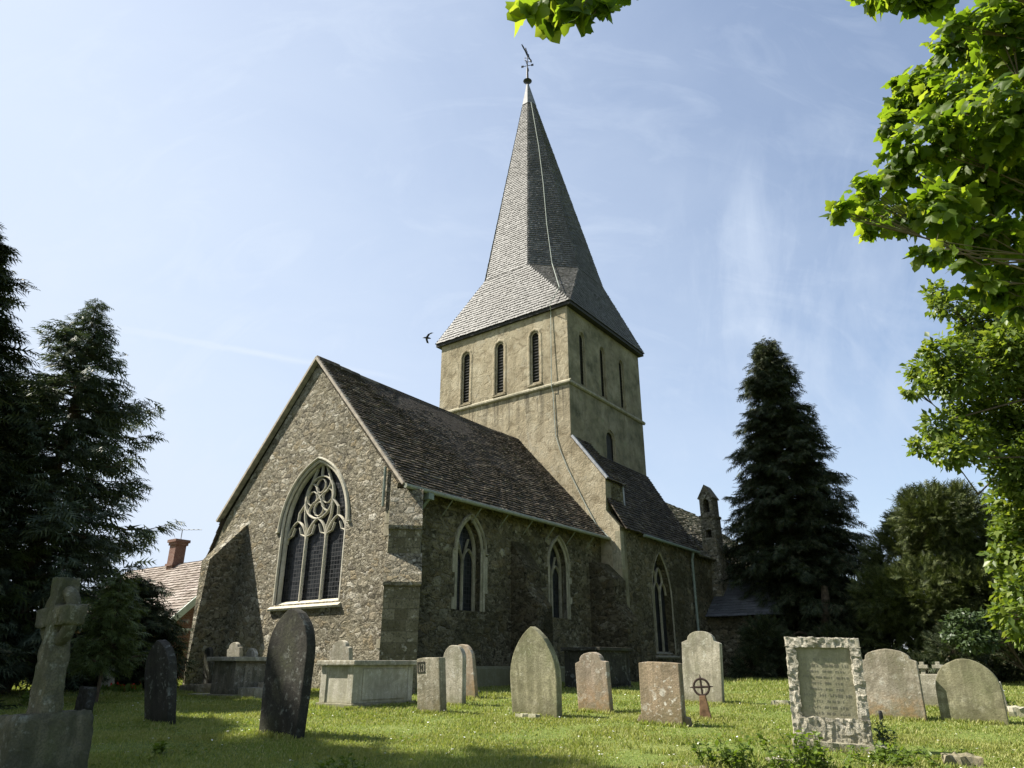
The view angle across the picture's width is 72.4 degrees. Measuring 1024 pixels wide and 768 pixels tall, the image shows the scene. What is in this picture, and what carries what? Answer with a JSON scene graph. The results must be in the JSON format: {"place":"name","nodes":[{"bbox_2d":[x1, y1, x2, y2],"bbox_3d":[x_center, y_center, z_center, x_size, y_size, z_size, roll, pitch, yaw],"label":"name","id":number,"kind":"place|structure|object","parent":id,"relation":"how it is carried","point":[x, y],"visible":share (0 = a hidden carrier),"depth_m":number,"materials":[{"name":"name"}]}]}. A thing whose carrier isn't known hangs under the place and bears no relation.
{"place":"outdoors","nodes":[
{"label":"outdoors","id":0,"kind":"place"},
{"bbox_2d":[96,682,142,691],"bbox_3d":[-8.857,6.890,15.887,0.878,0.252,0.619,0,-22,0],"label":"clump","id":1,"kind":"object","parent":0,"point":[125,688],"visible":0.91,"depth_m":15.72,"materials":[{"name":"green plant"}]},
{"bbox_2d":[423,333,431,342],"bbox_3d":[-4.574,-2.491,37.617,0.473,0.134,1.020,8,-33,-19],"label":"bird","id":2,"kind":"object","parent":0,"point":[427,337],"visible":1,"depth_m":37.58},
{"bbox_2d":[0,0,1022,648],"label":"sky","id":3,"kind":"structure","parent":0,"point":[254,191],"materials":[{"name":"blue"}]},
{"bbox_2d":[0,676,1023,767],"bbox_3d":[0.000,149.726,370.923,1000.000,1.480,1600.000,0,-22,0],"label":"ground","id":4,"kind":"structure","parent":0,"point":[661,746],"depth_m":8.73,"materials":[{"name":"green plant"}]},
{"bbox_2d":[0,584,36,709],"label":"conifer bush","id":5,"kind":"object","parent":4,"relation":"on","point":[8,650],"visible":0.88,"depth_m":12.42,"materials":[{"name":"green plant"}]},
{"bbox_2d":[19,689,28,704],"bbox_3d":[-8.509,5.521,12.329,0.241,0.278,0.377,19,-28,-39],"label":"weed clump","id":6,"kind":"object","parent":4,"relation":"on","point":[24,697],"visible":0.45,"depth_m":12.30,"materials":[{"name":"green plant"}]},
{"bbox_2d":[0,222,60,694],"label":"conifer tree","id":7,"kind":"object","parent":4,"relation":"on","point":[10,389],"visible":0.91,"depth_m":16.07,"materials":[{"name":"green plant"}]},
{"bbox_2d":[0,576,93,767],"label":"stone cross","id":8,"kind":"object","parent":4,"relation":"on","point":[45,731],"visible":1,"depth_m":6.00,"materials":[{"name":"grey stone"}]},
{"bbox_2d":[0,388,102,680],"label":"young conifer","id":9,"kind":"object","parent":4,"relation":"on","point":[29,549],"visible":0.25,"depth_m":15.58,"materials":[{"name":"green plant"}]},
{"bbox_2d":[74,687,97,712],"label":"headstone","id":10,"kind":"object","parent":4,"relation":"on","point":[86,698],"visible":0.59,"depth_m":10.87,"materials":[{"name":"grey stone"}]},
{"bbox_2d":[0,298,186,693],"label":"spruce tree","id":11,"kind":"object","parent":4,"relation":"on","point":[64,522],"visible":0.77,"depth_m":16.97,"materials":[{"name":"green plant"}]},
{"bbox_2d":[101,667,114,686],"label":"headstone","id":12,"kind":"object","parent":4,"relation":"on","point":[110,681],"visible":0.23,"depth_m":15.87,"materials":[{"name":"stone"}]},
{"bbox_2d":[67,567,154,702],"bbox_3d":[-7.777,5.015,13.509,1.632,2.868,1.738,-13,-25,30],"label":"conifer sapling","id":13,"kind":"object","parent":4,"relation":"on","point":[100,662],"visible":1,"depth_m":13.35,"materials":[{"name":"green plant"}]},
{"bbox_2d":[28,574,198,691],"bbox_3d":[-9.676,6.521,17.396,3.939,3.506,3.977,0,-22,0],"label":"conifer bush","id":14,"kind":"object","parent":4,"relation":"on","point":[157,622],"visible":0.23,"depth_m":17.51,"materials":[{"name":"green plant"}]},
{"bbox_2d":[75,528,201,678],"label":"brick house","id":15,"kind":"structure","parent":4,"relation":"on","point":[178,575],"depth_m":28.17,"materials":[{"name":"red ceramic"}]},
{"bbox_2d":[151,740,168,756],"bbox_3d":[-3.680,3.799,7.320,0.180,0.165,0.180,17,-27,-36],"label":"weed clump","id":16,"kind":"object","parent":4,"relation":"on","point":[158,749],"visible":0.87,"depth_m":7.31,"materials":[{"name":"green plant"}]},
{"bbox_2d":[144,640,176,724],"bbox_3d":[-5.079,4.451,10.110,0.656,1.441,0.130,-24,-25,30],"label":"headstone","id":17,"kind":"object","parent":4,"relation":"on","point":[160,687],"visible":0.81,"depth_m":10.06,"materials":[{"name":"stone"}]},
{"bbox_2d":[179,683,210,692],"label":"grave slab","id":18,"kind":"structure","parent":4,"relation":"on","point":[200,688],"depth_m":15.96,"materials":[{"name":"stone"}]},
{"bbox_2d":[189,693,209,695],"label":"grave slab","id":19,"kind":"structure","parent":4,"relation":"on","point":[200,694],"depth_m":14.84,"materials":[{"name":"stone"}]},
{"bbox_2d":[203,647,213,683],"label":"headstone","id":20,"kind":"object","parent":4,"relation":"on","point":[208,667],"visible":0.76,"depth_m":16.64,"materials":[{"name":"stone"}]},
{"bbox_2d":[227,642,242,656],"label":"headstone","id":21,"kind":"object","parent":4,"relation":"on","point":[235,649],"visible":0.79,"depth_m":18.33,"materials":[{"name":"grey stone"}]},
{"bbox_2d":[207,657,266,696],"bbox_3d":[-5.416,6.421,14.971,1.030,1.080,1.980,-15,-26,33],"label":"chest tomb","id":22,"kind":"object","parent":4,"relation":"on","point":[231,676],"visible":0.47,"depth_m":14.40,"materials":[{"name":"grey stone"}]},
{"bbox_2d":[237,682,263,698],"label":"grave block","id":23,"kind":"structure","parent":4,"relation":"on","point":[251,691],"depth_m":13.99,"materials":[{"name":"stone"}]},
{"bbox_2d":[246,648,257,656],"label":"headstone","id":24,"kind":"object","parent":4,"relation":"on","point":[252,652],"visible":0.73,"depth_m":15.63,"materials":[{"name":"grey stone"}]},
{"bbox_2d":[259,608,315,738],"bbox_3d":[-2.838,3.777,8.841,0.806,1.800,0.140,-15,-26,34],"label":"headstone","id":25,"kind":"object","parent":4,"relation":"on","point":[290,659],"visible":0.81,"depth_m":8.79,"materials":[{"name":"stone"}]},
{"bbox_2d":[290,752,368,767],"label":"weed clump","id":26,"kind":"object","parent":4,"relation":"on","point":[343,760],"visible":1,"depth_m":6.33,"materials":[{"name":"green plant"}]},
{"bbox_2d":[330,640,352,659],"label":"headstone","id":27,"kind":"object","parent":4,"relation":"on","point":[341,650],"visible":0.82,"depth_m":15.26,"materials":[{"name":"grey stone"}]},
{"bbox_2d":[315,660,416,708],"bbox_3d":[-2.630,5.587,12.706,1.000,1.060,1.600,-15,-26,33],"label":"chest tomb","id":28,"kind":"object","parent":4,"relation":"on","point":[360,683],"visible":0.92,"depth_m":12.34,"materials":[{"name":"grey stone"}]},
{"bbox_2d":[417,657,446,712],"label":"headstone","id":29,"kind":"object","parent":4,"relation":"on","point":[431,683],"visible":0.8,"depth_m":11.37,"materials":[{"name":"stone"}]},
{"bbox_2d":[444,645,465,704],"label":"headstone","id":30,"kind":"object","parent":4,"relation":"on","point":[455,659],"visible":0.75,"depth_m":12.69,"materials":[{"name":"grey stone"}]},
{"bbox_2d":[458,644,477,697],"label":"headstone","id":31,"kind":"object","parent":4,"relation":"on","point":[471,683],"visible":0.46,"depth_m":14.09,"materials":[{"name":"stone"}]},
{"bbox_2d":[182,44,798,694],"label":"church","id":32,"kind":"structure","parent":4,"relation":"on","point":[498,502],"depth_m":22.99,"materials":[{"name":"stone"}]},
{"bbox_2d":[267,457,350,611],"bbox_3d":[-5.461,4.030,19.290,3.120,4.165,0.330,-15,-26,33],"label":"east window","id":33,"kind":"structure","parent":32,"relation":"in","point":[310,567],"depth_m":19.41,"materials":[{"name":"stone"}]},
{"bbox_2d":[451,513,488,611],"bbox_3d":[-1.273,4.946,19.466,0.400,2.695,1.520,-15,-26,33],"label":"side window","id":34,"kind":"structure","parent":32,"relation":"in","point":[464,549],"depth_m":19.62,"materials":[{"name":"stone"}]},
{"bbox_2d":[546,535,571,619],"bbox_3d":[1.409,6.301,22.855,0.400,2.695,1.520,-15,-26,33],"label":"side window","id":35,"kind":"structure","parent":32,"relation":"in","point":[553,558],"depth_m":23.08,"materials":[{"name":"stone"}]},
{"bbox_2d":[652,552,679,658],"bbox_3d":[5.670,8.389,26.761,0.430,3.920,1.940,-15,-26,33],"label":"aisle window","id":36,"kind":"structure","parent":32,"relation":"in","point":[661,639],"depth_m":26.96,"materials":[{"name":"stone"}]},
{"bbox_2d":[0,695,1023,767],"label":"clover","id":37,"kind":"object","parent":4,"relation":"on","point":[550,759],"visible":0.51,"depth_m":8.51,"materials":[{"name":"green plant"}]},
{"bbox_2d":[516,713,541,718],"bbox_3d":[0.241,5.099,10.563,0.387,0.246,0.197,-15,-26,33],"label":"footstone","id":38,"kind":"object","parent":4,"relation":"on","point":[525,715],"visible":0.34,"depth_m":10.53,"materials":[{"name":"stone"}]},
{"bbox_2d":[510,626,561,717],"bbox_3d":[0.368,4.655,10.968,0.880,1.619,0.150,-17,-26,33],"label":"headstone","id":39,"kind":"object","parent":4,"relation":"on","point":[535,679],"visible":0.82,"depth_m":10.92,"materials":[{"name":"beige stone"}]},
{"bbox_2d":[96,690,1022,767],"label":"daisies","id":40,"kind":"object","parent":4,"relation":"on","point":[564,721],"visible":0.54,"depth_m":8.36,"materials":[{"name":"white plant"}]},
{"bbox_2d":[575,652,613,711],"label":"headstone","id":41,"kind":"object","parent":4,"relation":"on","point":[593,681],"visible":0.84,"depth_m":11.44,"materials":[{"name":"stone"}]},
{"bbox_2d":[560,647,632,688],"bbox_3d":[2.259,7.601,18.333,1.180,1.300,1.780,-15,-26,33],"label":"chest tomb","id":42,"kind":"object","parent":4,"relation":"on","point":[617,659],"visible":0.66,"depth_m":18.04,"materials":[{"name":"stone"}]},
{"bbox_2d":[637,662,691,726],"bbox_3d":[2.119,4.494,9.816,0.799,1.117,0.170,-15,-26,34],"label":"headstone","id":43,"kind":"object","parent":4,"relation":"on","point":[662,697],"visible":0.52,"depth_m":9.79,"materials":[{"name":"brown stone"}]},
{"bbox_2d":[690,674,712,718],"bbox_3d":[2.864,4.740,10.479,0.350,0.725,0.060,-13,-24,22],"label":"wheel cross","id":44,"kind":"object","parent":4,"relation":"on","point":[704,708],"visible":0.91,"depth_m":10.47,"materials":[{"name":"brown stone"}]},
{"bbox_2d":[682,631,724,702],"bbox_3d":[3.566,5.450,13.082,0.756,1.568,0.120,-12,-27,34],"label":"headstone","id":45,"kind":"object","parent":4,"relation":"on","point":[702,654],"visible":0.83,"depth_m":13.09,"materials":[{"name":"grey stone"}]},
{"bbox_2d":[688,732,759,767],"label":"weed clump","id":46,"kind":"object","parent":4,"relation":"on","point":[728,756],"visible":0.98,"depth_m":6.71,"materials":[{"name":"green plant"}]},
{"bbox_2d":[505,0,1023,331],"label":"sycamore tree","id":47,"kind":"object","parent":4,"relation":"on","point":[972,155],"visible":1,"depth_m":6.27,"materials":[{"name":"green plant"}]},
{"bbox_2d":[771,699,790,704],"bbox_3d":[4.818,5.781,12.484,0.342,0.277,0.245,-15,-26,33],"label":"footstone","id":48,"kind":"object","parent":4,"relation":"on","point":[778,702],"visible":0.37,"depth_m":12.45,"materials":[{"name":"stone"}]},
{"bbox_2d":[769,757,824,764],"bbox_3d":[2.777,3.756,6.802,0.584,0.233,0.179,1,-22,-4],"label":"kerb stone","id":49,"kind":"object","parent":4,"relation":"on","point":[782,759],"visible":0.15,"depth_m":6.78,"materials":[{"name":"grey stone"}]},
{"bbox_2d":[755,726,854,767],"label":"weed clump","id":50,"kind":"object","parent":4,"relation":"on","point":[815,753],"visible":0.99,"depth_m":6.53,"materials":[{"name":"green plant"}]},
{"bbox_2d":[719,335,893,636],"bbox_3d":[12.904,5.420,32.311,8.602,16.622,8.228,0,-22,0],"label":"conifer tree","id":51,"kind":"object","parent":4,"relation":"on","point":[785,488],"visible":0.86,"depth_m":31.01,"materials":[{"name":"green plant"}]},
{"bbox_2d":[726,582,898,678],"bbox_3d":[12.187,9.642,27.114,7.863,4.566,3.524,5,-22,-11],"label":"evergreen bush","id":52,"kind":"object","parent":4,"relation":"on","point":[771,645],"visible":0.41,"depth_m":26.70,"materials":[{"name":"green plant"}]},
{"bbox_2d":[784,636,885,754],"bbox_3d":[3.607,3.622,7.842,0.952,1.490,0.389,-6,-23,21],"label":"framed headstone","id":53,"kind":"object","parent":4,"relation":"on","point":[828,694],"visible":0.94,"depth_m":7.87,"materials":[{"name":"stone"}]},
{"bbox_2d":[878,711,883,721],"bbox_3d":[5.397,4.907,10.220,0.055,0.250,0.055,-9,-23,21],"label":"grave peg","id":54,"kind":"object","parent":4,"relation":"on","point":[880,713],"visible":0.69,"depth_m":10.22,"materials":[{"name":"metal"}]},
{"bbox_2d":[872,720,897,750],"bbox_3d":[4.109,3.882,7.718,0.358,0.314,0.288,0,-22,0],"label":"weed clump","id":55,"kind":"object","parent":4,"relation":"on","point":[883,738],"visible":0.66,"depth_m":7.72,"materials":[{"name":"green plant"}]},
{"bbox_2d":[837,738,945,767],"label":"weed clump","id":56,"kind":"object","parent":4,"relation":"on","point":[891,756],"visible":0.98,"depth_m":6.81,"materials":[{"name":"green plant"}]},
{"bbox_2d":[862,649,927,720],"bbox_3d":[5.754,4.682,10.569,0.795,1.281,0.120,-14,-27,34],"label":"headstone","id":57,"kind":"object","parent":4,"relation":"on","point":[892,680],"visible":0.76,"depth_m":10.56,"materials":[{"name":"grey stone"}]},
{"bbox_2d":[918,662,942,706],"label":"crested headstone","id":58,"kind":"object","parent":4,"relation":"on","point":[929,688],"visible":0.31,"depth_m":12.23,"materials":[{"name":"grey stone"}]},
{"bbox_2d":[844,477,1019,673],"bbox_3d":[17.386,7.428,25.989,9.840,7.682,5.839,0,-22,0],"label":"yew tree","id":59,"kind":"object","parent":4,"relation":"on","point":[931,539],"visible":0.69,"depth_m":25.45,"materials":[{"name":"green plant"}]},
{"bbox_2d":[896,278,1023,650],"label":"maple tree","id":60,"kind":"object","parent":4,"relation":"on","point":[995,345],"visible":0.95,"depth_m":18.11,"materials":[{"name":"green plant"}]},
{"bbox_2d":[940,752,983,767],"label":"kerb stone","id":61,"kind":"object","parent":4,"relation":"on","point":[965,759],"visible":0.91,"depth_m":6.65,"materials":[{"name":"beige stone"}]},
{"bbox_2d":[907,612,1023,683],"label":"evergreen hedge","id":62,"kind":"object","parent":4,"relation":"on","point":[1002,670],"visible":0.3,"depth_m":21.08,"materials":[{"name":"green plant"}]},
{"bbox_2d":[935,659,1008,724],"bbox_3d":[6.643,4.598,10.134,0.825,1.159,0.130,-13,-27,34],"label":"headstone","id":63,"kind":"object","parent":4,"relation":"on","point":[970,690],"visible":0.78,"depth_m":10.13,"materials":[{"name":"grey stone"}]},
{"bbox_2d":[937,606,1023,670],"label":"pale shrub","id":64,"kind":"object","parent":4,"relation":"on","point":[976,632],"visible":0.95,"depth_m":19.97,"materials":[{"name":"green plant"}]},
{"bbox_2d":[999,681,1008,715],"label":"headstone","id":65,"kind":"object","parent":4,"relation":"on","point":[1006,704],"visible":0.15,"depth_m":11.03,"materials":[{"name":"grey stone"}]},
{"bbox_2d":[1006,697,1017,706],"bbox_3d":[8.638,5.567,12.243,0.326,0.183,0.248,0,-22,0],"label":"weed clump","id":66,"kind":"object","parent":4,"relation":"on","point":[1009,701],"visible":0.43,"depth_m":12.23,"materials":[{"name":"green plant"}]},
{"bbox_2d":[1007,707,1023,717],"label":"loose stone","id":67,"kind":"object","parent":4,"relation":"on","point":[1015,711],"visible":0.53,"depth_m":10.72,"materials":[{"name":"stone"}]}
]}

